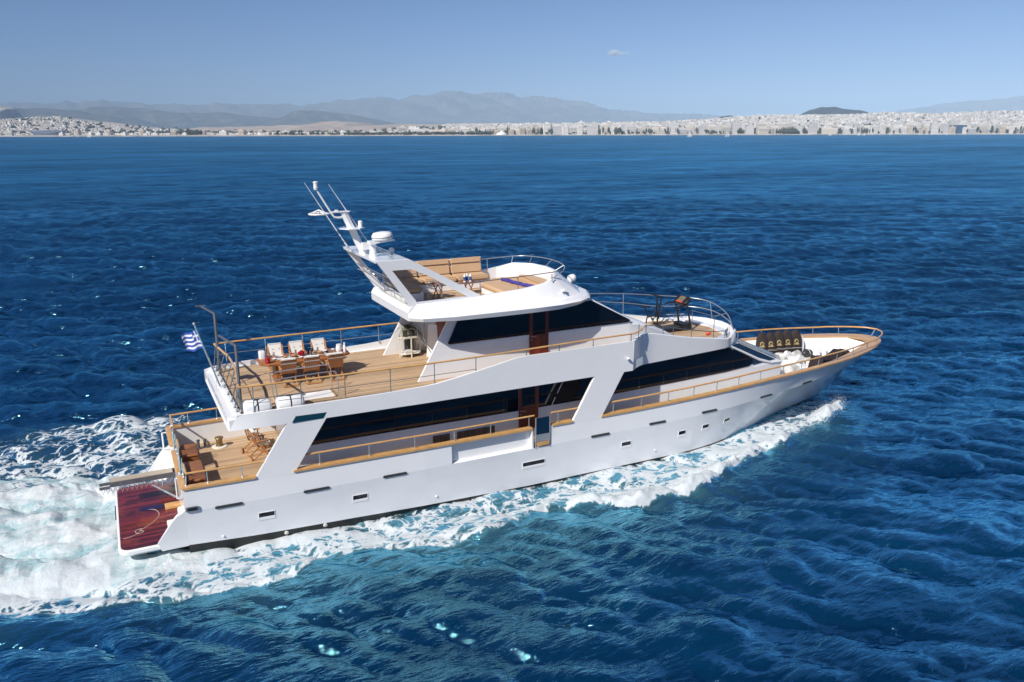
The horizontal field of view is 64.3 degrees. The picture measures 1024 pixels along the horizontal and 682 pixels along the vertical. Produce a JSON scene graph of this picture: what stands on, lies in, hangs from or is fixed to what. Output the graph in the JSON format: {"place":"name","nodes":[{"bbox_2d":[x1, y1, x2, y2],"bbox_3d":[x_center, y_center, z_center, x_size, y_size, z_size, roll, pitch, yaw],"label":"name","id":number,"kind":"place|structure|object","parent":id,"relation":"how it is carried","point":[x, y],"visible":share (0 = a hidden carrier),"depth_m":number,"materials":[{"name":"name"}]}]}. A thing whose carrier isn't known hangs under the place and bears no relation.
{"place":"outdoors","nodes":[
{"label":"outdoors","id":0,"kind":"place"},
{"bbox_2d":[0,106,22,119],"bbox_3d":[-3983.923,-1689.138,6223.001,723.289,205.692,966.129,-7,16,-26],"label":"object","id":1,"kind":"structure","parent":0,"point":[7,113],"depth_m":6199.88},
{"bbox_2d":[0,117,175,131],"bbox_3d":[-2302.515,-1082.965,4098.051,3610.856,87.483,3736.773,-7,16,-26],"label":"town slope","id":2,"kind":"structure","parent":0,"point":[89,121],"depth_m":3991.71,"materials":[{"name":"concrete"}]},
{"bbox_2d":[14,108,190,129],"bbox_3d":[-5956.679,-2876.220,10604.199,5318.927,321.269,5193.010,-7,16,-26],"label":"hills","id":3,"kind":"structure","parent":0,"point":[43,112],"depth_m":10399.95,"materials":[{"name":"stone"}]},
{"bbox_2d":[79,106,271,127],"bbox_3d":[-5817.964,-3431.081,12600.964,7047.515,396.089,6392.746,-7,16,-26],"label":"hills","id":4,"kind":"structure","parent":0,"point":[186,120],"depth_m":12029.49,"materials":[{"name":"stone"}]},
{"bbox_2d":[212,110,396,126],"bbox_3d":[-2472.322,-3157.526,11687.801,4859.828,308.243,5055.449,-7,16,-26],"label":"hills","id":5,"kind":"structure","parent":0,"point":[301,117],"depth_m":11085.07,"materials":[{"name":"stone"}]},
{"bbox_2d":[183,121,442,132],"bbox_3d":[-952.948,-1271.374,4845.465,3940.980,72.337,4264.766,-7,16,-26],"label":"city","id":6,"kind":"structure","parent":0,"point":[335,125],"depth_m":4230.01},
{"bbox_2d":[0,91,721,123],"bbox_3d":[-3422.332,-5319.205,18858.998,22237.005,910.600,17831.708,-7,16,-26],"label":"mountains","id":7,"kind":"structure","parent":0,"point":[451,107],"depth_m":17159.03,"materials":[{"name":"stone"}]},
{"bbox_2d":[0,134,1023,681],"bbox_3d":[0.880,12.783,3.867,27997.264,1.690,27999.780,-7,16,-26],"label":"sea","id":8,"kind":"structure","parent":0,"point":[874,532],"depth_m":38.67,"materials":[{"name":"liquid"}]},
{"bbox_2d":[1,388,849,564],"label":"spray","id":9,"kind":"object","parent":8,"relation":"on","point":[615,482],"visible":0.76,"depth_m":32.95,"materials":[{"name":"liquid"}]},
{"bbox_2d":[99,181,882,555],"bbox_3d":[2.558,-0.801,34.721,37.110,12.450,7.511,-7,16,-26],"label":"motor yacht","id":10,"kind":"object","parent":8,"relation":"on","point":[555,377],"visible":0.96,"depth_m":30.32,"materials":[{"name":"paint"}]},
{"bbox_2d":[139,504,164,510],"bbox_3d":[-12.471,5.777,28.235,0.840,0.012,0.300,-7,16,-26],"label":"deck mat","id":11,"kind":"object","parent":10,"relation":"on","point":[152,507],"visible":1,"depth_m":28.22,"materials":[{"name":"blue rubber"}]},
{"bbox_2d":[179,443,198,462],"bbox_3d":[-11.709,4.199,29.508,0.600,0.540,1.210,-7,16,-26],"label":"teak locker","id":12,"kind":"object","parent":10,"relation":"on","point":[188,452],"visible":0.76,"depth_m":29.20,"materials":[{"name":"wood"}]},
{"bbox_2d":[183,460,206,484],"bbox_3d":[-10.795,4.656,27.731,0.600,0.540,1.810,-7,16,-26],"label":"teak locker","id":13,"kind":"object","parent":10,"relation":"on","point":[192,466],"visible":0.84,"depth_m":27.41,"materials":[{"name":"wood"}]},
{"bbox_2d":[196,438,208,449],"bbox_3d":[-11.825,3.908,31.017,0.520,0.350,0.200,-7,16,-26],"label":"bollard","id":14,"kind":"object","parent":10,"relation":"on","point":[204,443],"visible":0.9,"depth_m":30.98,"materials":[{"name":"metal"}]},
{"bbox_2d":[192,322,220,386],"bbox_3d":[-10.600,0.601,28.315,0.734,2.640,0.098,-7,16,-26],"label":"flagstaff","id":15,"kind":"object","parent":10,"relation":"attached to","point":[210,363],"visible":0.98,"depth_m":28.28,"materials":[{"name":"metal"}]},
{"bbox_2d":[181,331,202,351],"bbox_3d":[-11.040,0.011,28.180,0.756,0.823,0.213,2,15,10],"label":"flag","id":16,"kind":"object","parent":15,"relation":"attached to","point":[191,341],"visible":1,"depth_m":28.17,"materials":[{"name":"fabric"}]},
{"bbox_2d":[212,436,226,448],"bbox_3d":[-11.195,3.851,31.131,0.560,0.400,0.560,-7,16,-26],"label":"capstan","id":17,"kind":"object","parent":10,"relation":"on","point":[219,444],"visible":1,"depth_m":31.03,"materials":[{"name":"beige paint"}]},
{"bbox_2d":[241,428,262,452],"bbox_3d":[-9.819,3.591,30.700,0.830,1.170,0.630,-6,15,-20],"label":"folding chair","id":18,"kind":"object","parent":10,"relation":"on","point":[248,434],"visible":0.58,"depth_m":30.53,"materials":[{"name":"brown wood"}]},
{"bbox_2d":[242,398,271,413],"bbox_3d":[-8.251,2.087,26.331,0.870,0.425,0.551,-7,16,-26],"label":"life raft","id":19,"kind":"object","parent":10,"relation":"on","point":[263,404],"visible":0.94,"depth_m":26.13,"materials":[{"name":"white plastic"}]},
{"bbox_2d":[247,429,272,460],"bbox_3d":[-9.327,3.753,30.070,0.830,1.170,0.630,-9,17,-32],"label":"folding chair","id":20,"kind":"object","parent":10,"relation":"on","point":[261,443],"visible":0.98,"depth_m":29.93,"materials":[{"name":"brown wood"}]},
{"bbox_2d":[267,342,283,373],"bbox_3d":[-8.931,0.643,30.830,0.600,1.064,0.790,-7,16,-24],"label":"folding chair","id":21,"kind":"object","parent":10,"relation":"on","point":[276,348],"visible":0.52,"depth_m":30.88,"materials":[{"name":"fabric"}]},
{"bbox_2d":[278,357,298,387],"bbox_3d":[-8.017,1.073,29.162,0.600,1.064,0.790,-7,16,-25],"label":"folding chair","id":22,"kind":"object","parent":10,"relation":"on","point":[287,363],"visible":0.94,"depth_m":28.93,"materials":[{"name":"brown wood"}]},
{"bbox_2d":[275,393,304,408],"bbox_3d":[-7.315,1.968,26.782,0.900,0.425,0.551,-7,16,-26],"label":"life raft","id":23,"kind":"object","parent":10,"relation":"on","point":[287,401],"visible":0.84,"depth_m":26.57,"materials":[{"name":"white plastic"}]},
{"bbox_2d":[288,340,304,364],"bbox_3d":[-8.216,0.553,31.175,0.600,1.064,0.790,-7,16,-26],"label":"folding chair","id":24,"kind":"object","parent":10,"relation":"on","point":[297,345],"visible":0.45,"depth_m":31.22,"materials":[{"name":"fabric"}]},
{"bbox_2d":[256,348,349,381],"bbox_3d":[-7.713,0.916,30.276,3.320,0.755,1.280,-7,16,-26],"label":"dining table","id":25,"kind":"object","parent":10,"relation":"on","point":[274,364],"visible":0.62,"depth_m":29.88,"materials":[{"name":"brown wood"}]},
{"bbox_2d":[258,350,264,358],"bbox_3d":[-9.166,0.501,29.819,0.220,0.280,0.270,-7,16,-26],"label":"white box","id":26,"kind":"object","parent":25,"relation":"on","point":[261,354],"visible":0.97,"depth_m":29.71,"materials":[{"name":"plastic"}]},
{"bbox_2d":[275,352,328,359],"bbox_3d":[-7.759,0.553,30.159,2.000,0.004,0.280,-7,16,-26],"label":"table runner","id":27,"kind":"object","parent":25,"relation":"on","point":[298,356],"visible":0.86,"depth_m":30.07,"materials":[{"name":"white fabric"}]},
{"bbox_2d":[336,344,342,351],"bbox_3d":[-6.514,0.260,30.729,0.295,0.280,0.239,2,15,7],"label":"white pitcher","id":28,"kind":"object","parent":25,"relation":"on","point":[338,348],"visible":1,"depth_m":30.65,"materials":[{"name":"ceramic"}]},
{"bbox_2d":[292,412,326,422],"bbox_3d":[-6.646,2.502,26.716,1.140,0.210,0.018,-7,16,-26],"label":"band window","id":29,"kind":"structure","parent":10,"relation":"in","point":[318,415],"depth_m":26.70,"materials":[{"name":"teal glass"}]},
{"bbox_2d":[301,355,321,383],"bbox_3d":[-7.274,0.978,29.520,0.600,1.064,0.790,-7,16,-24],"label":"folding chair","id":30,"kind":"object","parent":10,"relation":"on","point":[311,360],"visible":0.98,"depth_m":29.29,"materials":[{"name":"brown wood"}]},
{"bbox_2d":[310,338,327,362],"bbox_3d":[-7.455,0.456,31.542,0.600,1.064,0.790,-7,16,-25],"label":"folding chair","id":31,"kind":"object","parent":10,"relation":"on","point":[319,343],"visible":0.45,"depth_m":31.59,"materials":[{"name":"fabric"}]},
{"bbox_2d":[325,352,345,380],"bbox_3d":[-6.504,0.881,29.891,0.600,1.064,0.790,-7,16,-26],"label":"folding chair","id":32,"kind":"object","parent":10,"relation":"on","point":[334,360],"visible":0.95,"depth_m":29.67,"materials":[{"name":"brown wood"}]},
{"bbox_2d":[392,322,423,349],"bbox_3d":[-4.250,-0.100,33.073,1.513,1.309,1.553,-7,16,-26],"label":"potted palm","id":33,"kind":"object","parent":10,"relation":"on","point":[407,343],"visible":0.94,"depth_m":33.04,"materials":[{"name":"green plant"}]},
{"bbox_2d":[398,333,421,357],"bbox_3d":[-4.117,0.190,32.822,1.047,0.872,0.566,-7,16,-26],"label":"drinks trolley","id":34,"kind":"object","parent":10,"relation":"on","point":[401,352],"visible":0.93,"depth_m":32.68,"materials":[{"name":"beige paint"}]},
{"bbox_2d":[311,389,517,444],"bbox_3d":[-3.403,2.530,29.698,8.150,1.330,0.018,-7,16,-26],"label":"window","id":35,"kind":"structure","parent":10,"relation":"in","point":[337,428],"depth_m":29.68,"materials":[{"name":"black glass"}]},
{"bbox_2d":[382,256,488,302],"bbox_3d":[-2.694,-2.475,32.206,4.260,1.183,2.460,-7,16,-26],"label":"sofa","id":36,"kind":"object","parent":10,"relation":"on","point":[452,269],"visible":0.77,"depth_m":32.87,"materials":[{"name":"beige fabric"}]},
{"bbox_2d":[431,281,444,299],"bbox_3d":[-2.829,-1.924,31.203,0.407,0.673,0.353,-14,20,-42],"label":"folding table","id":37,"kind":"object","parent":10,"relation":"on","point":[438,282],"visible":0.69,"depth_m":31.18,"materials":[{"name":"brown wood"}]},
{"bbox_2d":[436,321,445,337],"bbox_3d":[-2.561,-0.187,31.732,0.050,2.120,2.100,-7,16,-26],"label":"saloon door","id":38,"kind":"structure","parent":10,"relation":"in","point":[440,325],"depth_m":32.19,"materials":[{"name":"brown wood"}]},
{"bbox_2d":[459,281,477,290],"bbox_3d":[-1.735,-2.112,32.238,0.601,0.503,0.521,-9,17,-31],"label":"folding table","id":39,"kind":"object","parent":10,"relation":"on","point":[468,283],"visible":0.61,"depth_m":32.07,"materials":[{"name":"brown wood"}]},
{"bbox_2d":[448,313,528,343],"bbox_3d":[-0.838,-0.574,30.246,3.340,1.075,0.012,-7,16,-26],"label":"upper window","id":40,"kind":"structure","parent":10,"relation":"in","point":[471,330],"depth_m":30.28,"materials":[{"name":"black glass"}]},
{"bbox_2d":[481,274,546,293],"bbox_3d":[0.223,-2.162,32.356,2.600,0.490,3.020,-7,16,-26],"label":"sunpad","id":41,"kind":"object","parent":10,"relation":"on","point":[493,286],"visible":0.48,"depth_m":32.18,"materials":[{"name":"beige fabric"}]},
{"bbox_2d":[510,280,521,285],"bbox_3d":[0.173,-2.284,31.988,0.173,0.152,0.661,-12,19,-39],"label":"rolled towel","id":42,"kind":"object","parent":41,"relation":"on","point":[515,282],"visible":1,"depth_m":31.95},
{"bbox_2d":[519,386,537,435],"bbox_3d":[0.660,2.584,31.761,0.850,2.485,0.093,-7,16,-26],"label":"side door","id":43,"kind":"structure","parent":10,"relation":"in","point":[528,396],"depth_m":31.76,"materials":[{"name":"brown wood"}]},
{"bbox_2d":[529,311,548,354],"bbox_3d":[1.052,-0.185,31.273,0.820,2.350,0.093,-7,16,-26],"label":"side door","id":44,"kind":"structure","parent":10,"relation":"in","point":[538,321],"depth_m":31.24,"materials":[{"name":"brown wood"}]},
{"bbox_2d":[538,377,592,406],"bbox_3d":[2.544,1.776,32.564,3.360,1.330,0.018,-7,16,-26],"label":"window","id":45,"kind":"structure","parent":10,"relation":"in","point":[572,390],"depth_m":32.35,"materials":[{"name":"black glass"}]},
{"bbox_2d":[549,300,629,331],"bbox_3d":[3.100,-1.074,32.144,3.780,1.075,0.012,-7,16,-26],"label":"upper window","id":46,"kind":"structure","parent":10,"relation":"in","point":[590,313],"depth_m":31.99,"materials":[{"name":"black glass"}]},
{"bbox_2d":[641,293,665,325],"bbox_3d":[6.565,-1.434,37.723,1.381,1.500,0.520,-7,16,-26],"label":"exercise bike","id":47,"kind":"object","parent":10,"relation":"on","point":[657,314],"visible":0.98,"depth_m":37.74,"materials":[{"name":"black metal"}]},
{"bbox_2d":[655,295,692,331],"bbox_3d":[7.258,-1.255,36.972,1.870,1.507,0.950,-7,16,-26],"label":"treadmill","id":48,"kind":"object","parent":10,"relation":"on","point":[682,300],"visible":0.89,"depth_m":36.99,"materials":[{"name":"black plastic"}]},
{"bbox_2d":[613,347,752,393],"bbox_3d":[7.457,1.143,34.930,7.520,1.280,0.018,-7,16,-26],"label":"window","id":49,"kind":"structure","parent":10,"relation":"in","point":[726,359],"depth_m":34.86,"materials":[{"name":"black glass"}]},
{"bbox_2d":[756,332,767,349],"bbox_3d":[12.890,0.278,42.022,0.629,1.432,0.448,0,14,1],"label":"fender","id":50,"kind":"object","parent":10,"relation":"on","point":[761,340],"visible":0.57,"depth_m":41.95,"materials":[{"name":"brown fabric"}]},
{"bbox_2d":[766,332,775,353],"bbox_3d":[13.368,0.251,42.125,0.629,1.432,0.448,0,14,-1],"label":"fender","id":51,"kind":"object","parent":10,"relation":"on","point":[771,339],"visible":0.67,"depth_m":42.05,"materials":[{"name":"brown fabric"}]},
{"bbox_2d":[774,330,784,352],"bbox_3d":[13.848,0.187,42.284,0.629,1.473,0.448,0,14,1],"label":"fender","id":52,"kind":"object","parent":10,"relation":"on","point":[779,337],"visible":0.8,"depth_m":42.21,"materials":[{"name":"brown fabric"}]},
{"bbox_2d":[775,352,785,363],"bbox_3d":[13.749,0.827,41.747,0.945,0.514,0.755,-7,16,-26],"label":"canvas heap","id":53,"kind":"object","parent":10,"relation":"on","point":[782,356],"visible":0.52,"depth_m":41.58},
{"bbox_2d":[783,329,792,352],"bbox_3d":[14.344,0.150,42.421,0.629,1.473,0.448,-1,15,-3],"label":"fender","id":54,"kind":"object","parent":10,"relation":"on","point":[788,340],"visible":0.78,"depth_m":42.35,"materials":[{"name":"brown fabric"}]},
{"bbox_2d":[781,363,799,372],"bbox_3d":[13.787,1.274,40.319,1.062,0.362,0.827,-7,16,-26],"label":"canvas heap","id":55,"kind":"object","parent":10,"relation":"on","point":[790,368],"visible":0.62,"depth_m":40.02,"materials":[{"name":"fabric"}]},
{"bbox_2d":[783,350,804,366],"bbox_3d":[14.260,0.852,41.232,0.700,0.720,1.100,-7,16,-26],"label":"anchor windlass","id":56,"kind":"object","parent":10,"relation":"on","point":[790,357],"visible":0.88,"depth_m":41.06,"materials":[{"name":"white metal"}]},
{"bbox_2d":[791,329,802,351],"bbox_3d":[14.822,0.129,42.498,0.629,1.473,0.448,-1,14,-2],"label":"fender","id":57,"kind":"object","parent":10,"relation":"on","point":[797,339],"visible":0.77,"depth_m":42.42,"materials":[{"name":"brown fabric"}]},
{"bbox_2d":[792,350,801,355],"bbox_3d":[14.608,0.761,41.805,0.839,0.607,0.661,-7,16,-26],"label":"canvas heap","id":58,"kind":"object","parent":10,"relation":"on","point":[794,353],"visible":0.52,"depth_m":41.71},
{"bbox_2d":[801,348,812,356],"bbox_3d":[15.470,0.615,42.717,0.760,0.450,0.506,-7,16,-26],"label":"kit bag","id":59,"kind":"object","parent":10,"relation":"on","point":[805,352],"visible":0.94,"depth_m":42.53,"materials":[{"name":"black fabric"}]},
{"bbox_2d":[808,348,849,367],"bbox_3d":[15.645,1.006,39.869,3.552,1.097,0.833,-12,19,-39],"label":"canvas cover","id":60,"kind":"object","parent":10,"relation":"on","point":[822,360],"visible":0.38,"depth_m":39.16,"materials":[{"name":"fabric"}]},
{"bbox_2d":[0,133,1023,136],"bbox_3d":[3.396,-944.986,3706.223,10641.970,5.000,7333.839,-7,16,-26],"label":"shore","id":61,"kind":"structure","parent":0,"point":[447,135],"depth_m":2281.53,"materials":[{"name":"sand"}]},
{"bbox_2d":[4,130,13,135],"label":"apartment block","id":62,"kind":"structure","parent":61,"relation":"on","point":[9,133],"depth_m":2386.36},
{"bbox_2d":[29,130,66,134],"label":"stadium","id":63,"kind":"object","parent":61,"relation":"on","point":[49,132],"visible":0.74,"depth_m":2535.63},
{"bbox_2d":[219,130,228,134],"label":"apartment block","id":64,"kind":"structure","parent":61,"relation":"on","point":[223,132],"depth_m":2479.09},
{"bbox_2d":[238,129,245,134],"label":"apartment block","id":65,"kind":"structure","parent":61,"relation":"on","point":[241,132],"depth_m":2501.62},
{"bbox_2d":[398,126,406,131],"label":"apartment block","id":66,"kind":"structure","parent":61,"relation":"on","point":[401,128],"depth_m":2374.17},
{"bbox_2d":[408,126,420,134],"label":"apartment block","id":67,"kind":"structure","parent":61,"relation":"on","point":[411,128],"depth_m":2392.90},
{"bbox_2d":[460,126,470,134],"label":"apartment block","id":68,"kind":"structure","parent":61,"relation":"on","point":[464,129],"depth_m":2319.09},
{"bbox_2d":[0,110,1023,134],"bbox_3d":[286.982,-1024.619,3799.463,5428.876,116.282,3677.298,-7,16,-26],"label":"town","id":69,"kind":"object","parent":61,"relation":"on","point":[961,118],"visible":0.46,"depth_m":3606.74},
{"bbox_2d":[10,111,1023,134],"bbox_3d":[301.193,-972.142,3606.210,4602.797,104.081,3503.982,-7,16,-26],"label":"tree belt","id":70,"kind":"object","parent":61,"relation":"on","point":[792,130],"visible":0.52,"depth_m":2348.32,"materials":[{"name":"plant"}]},
{"bbox_2d":[519,127,524,134],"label":"apartment block","id":71,"kind":"structure","parent":61,"relation":"on","point":[521,130],"depth_m":2316.08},
{"bbox_2d":[543,122,550,134],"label":"apartment block","id":72,"kind":"structure","parent":61,"relation":"on","point":[546,126],"depth_m":2348.14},
{"bbox_2d":[552,126,560,134],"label":"apartment block","id":73,"kind":"structure","parent":61,"relation":"on","point":[556,130],"depth_m":2342.43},
{"bbox_2d":[563,125,568,134],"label":"apartment block","id":74,"kind":"structure","parent":61,"relation":"on","point":[565,129],"depth_m":2332.79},
{"bbox_2d":[567,125,576,133],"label":"apartment block","id":75,"kind":"structure","parent":61,"relation":"on","point":[572,128],"depth_m":2367.20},
{"bbox_2d":[577,124,582,133],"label":"apartment block","id":76,"kind":"structure","parent":61,"relation":"on","point":[579,128],"depth_m":2325.79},
{"bbox_2d":[587,125,595,133],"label":"apartment block","id":77,"kind":"structure","parent":61,"relation":"on","point":[591,129],"depth_m":2314.78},
{"bbox_2d":[601,123,609,133],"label":"apartment block","id":78,"kind":"structure","parent":61,"relation":"on","point":[605,126],"depth_m":2330.38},
{"bbox_2d":[625,124,635,133],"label":"apartment block","id":79,"kind":"structure","parent":61,"relation":"on","point":[630,127],"depth_m":2333.64,"materials":[{"name":"concrete"}]},
{"bbox_2d":[636,126,645,133],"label":"apartment block","id":80,"kind":"structure","parent":61,"relation":"on","point":[641,129],"depth_m":2344.97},
{"bbox_2d":[651,127,666,133],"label":"apartment block","id":81,"kind":"structure","parent":61,"relation":"on","point":[657,129],"depth_m":2331.71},
{"bbox_2d":[670,121,678,133],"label":"apartment block","id":82,"kind":"structure","parent":61,"relation":"on","point":[674,125],"depth_m":2384.42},
{"bbox_2d":[676,127,690,133],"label":"apartment block","id":83,"kind":"structure","parent":61,"relation":"on","point":[683,130],"depth_m":2323.58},
{"bbox_2d":[684,124,693,133],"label":"apartment block","id":84,"kind":"structure","parent":61,"relation":"on","point":[691,127],"depth_m":2337.50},
{"bbox_2d":[698,125,707,133],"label":"apartment block","id":85,"kind":"structure","parent":61,"relation":"on","point":[702,128],"depth_m":2351.07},
{"bbox_2d":[708,125,716,133],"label":"apartment block","id":86,"kind":"structure","parent":61,"relation":"on","point":[712,127],"depth_m":2341.78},
{"bbox_2d":[718,125,729,133],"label":"apartment block","id":87,"kind":"structure","parent":61,"relation":"on","point":[724,128],"depth_m":2338.15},
{"bbox_2d":[731,121,740,133],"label":"apartment block","id":88,"kind":"structure","parent":61,"relation":"on","point":[735,126],"depth_m":2348.81,"materials":[{"name":"concrete"}]},
{"bbox_2d":[744,124,753,133],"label":"apartment block","id":89,"kind":"structure","parent":61,"relation":"on","point":[749,128],"depth_m":2316.69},
{"bbox_2d":[756,126,772,133],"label":"apartment block","id":90,"kind":"structure","parent":61,"relation":"on","point":[762,129],"depth_m":2328.78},
{"bbox_2d":[772,126,780,133],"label":"apartment block","id":91,"kind":"structure","parent":61,"relation":"on","point":[775,128],"depth_m":2336.47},
{"bbox_2d":[783,122,792,128],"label":"apartment block","id":92,"kind":"structure","parent":61,"relation":"on","point":[787,125],"depth_m":2349.24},
{"bbox_2d":[793,125,801,133],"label":"apartment block","id":93,"kind":"structure","parent":61,"relation":"on","point":[798,127],"depth_m":2313.84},
{"bbox_2d":[808,122,817,133],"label":"apartment block","id":94,"kind":"structure","parent":61,"relation":"on","point":[812,127],"depth_m":2327.81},
{"bbox_2d":[821,127,837,133],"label":"apartment block","id":95,"kind":"structure","parent":61,"relation":"on","point":[827,130],"depth_m":2314.21,"materials":[{"name":"concrete"}]},
{"bbox_2d":[842,127,855,133],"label":"apartment block","id":96,"kind":"structure","parent":61,"relation":"on","point":[846,130],"depth_m":2329.16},
{"bbox_2d":[853,123,860,133],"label":"apartment block","id":97,"kind":"structure","parent":61,"relation":"on","point":[855,125],"depth_m":2381.96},
{"bbox_2d":[870,125,878,133],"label":"apartment block","id":98,"kind":"structure","parent":61,"relation":"on","point":[875,127],"depth_m":2336.08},
{"bbox_2d":[878,123,885,133],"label":"apartment block","id":99,"kind":"structure","parent":61,"relation":"on","point":[882,128],"depth_m":2351.57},
{"bbox_2d":[890,125,906,133],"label":"apartment block","id":100,"kind":"structure","parent":61,"relation":"on","point":[895,128],"depth_m":2323.53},
{"bbox_2d":[919,127,926,133],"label":"apartment block","id":101,"kind":"structure","parent":61,"relation":"on","point":[922,129],"depth_m":2321.21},
{"bbox_2d":[929,122,938,133],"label":"apartment block","id":102,"kind":"structure","parent":61,"relation":"on","point":[934,126],"depth_m":2322.66,"materials":[{"name":"concrete"}]},
{"bbox_2d":[940,123,951,133],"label":"apartment block","id":103,"kind":"structure","parent":61,"relation":"on","point":[945,126],"depth_m":2346.56,"materials":[{"name":"concrete"}]},
{"bbox_2d":[948,125,955,133],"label":"apartment block","id":104,"kind":"structure","parent":61,"relation":"on","point":[952,128],"depth_m":2329.11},
{"bbox_2d":[949,125,966,133],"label":"glass building","id":105,"kind":"structure","parent":61,"relation":"on","point":[959,128],"depth_m":2333.54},
{"bbox_2d":[962,127,975,133],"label":"apartment block","id":106,"kind":"structure","parent":61,"relation":"on","point":[971,130],"depth_m":2323.79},
{"bbox_2d":[975,124,987,133],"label":"apartment block","id":107,"kind":"structure","parent":61,"relation":"on","point":[983,128],"depth_m":2345.18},
{"bbox_2d":[980,121,989,132],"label":"apartment block","id":108,"kind":"structure","parent":61,"relation":"on","point":[986,123],"depth_m":2400.74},
{"bbox_2d":[990,122,999,132],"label":"apartment block","id":109,"kind":"structure","parent":61,"relation":"on","point":[996,125],"depth_m":2338.41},
{"bbox_2d":[999,124,1005,132],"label":"apartment block","id":110,"kind":"structure","parent":61,"relation":"on","point":[1002,129],"depth_m":2341.59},
{"bbox_2d":[1009,126,1023,132],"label":"apartment block","id":111,"kind":"structure","parent":61,"relation":"on","point":[1011,129],"depth_m":2340.47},
{"bbox_2d":[0,0,1023,116],"label":"sky","id":112,"kind":"structure","parent":0,"point":[742,58],"materials":[{"name":"blue"}]},
{"bbox_2d":[801,107,869,114],"bbox_3d":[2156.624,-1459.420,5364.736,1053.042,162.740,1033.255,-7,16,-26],"label":"wooded hill","id":113,"kind":"structure","parent":0,"point":[828,110],"depth_m":5288.29,"materials":[{"name":"plant"}]},
{"bbox_2d":[895,96,1023,113],"bbox_3d":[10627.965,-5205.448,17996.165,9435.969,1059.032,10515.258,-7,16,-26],"label":"mountain","id":114,"kind":"structure","parent":0,"point":[1012,103],"depth_m":17381.58,"materials":[{"name":"stone"}]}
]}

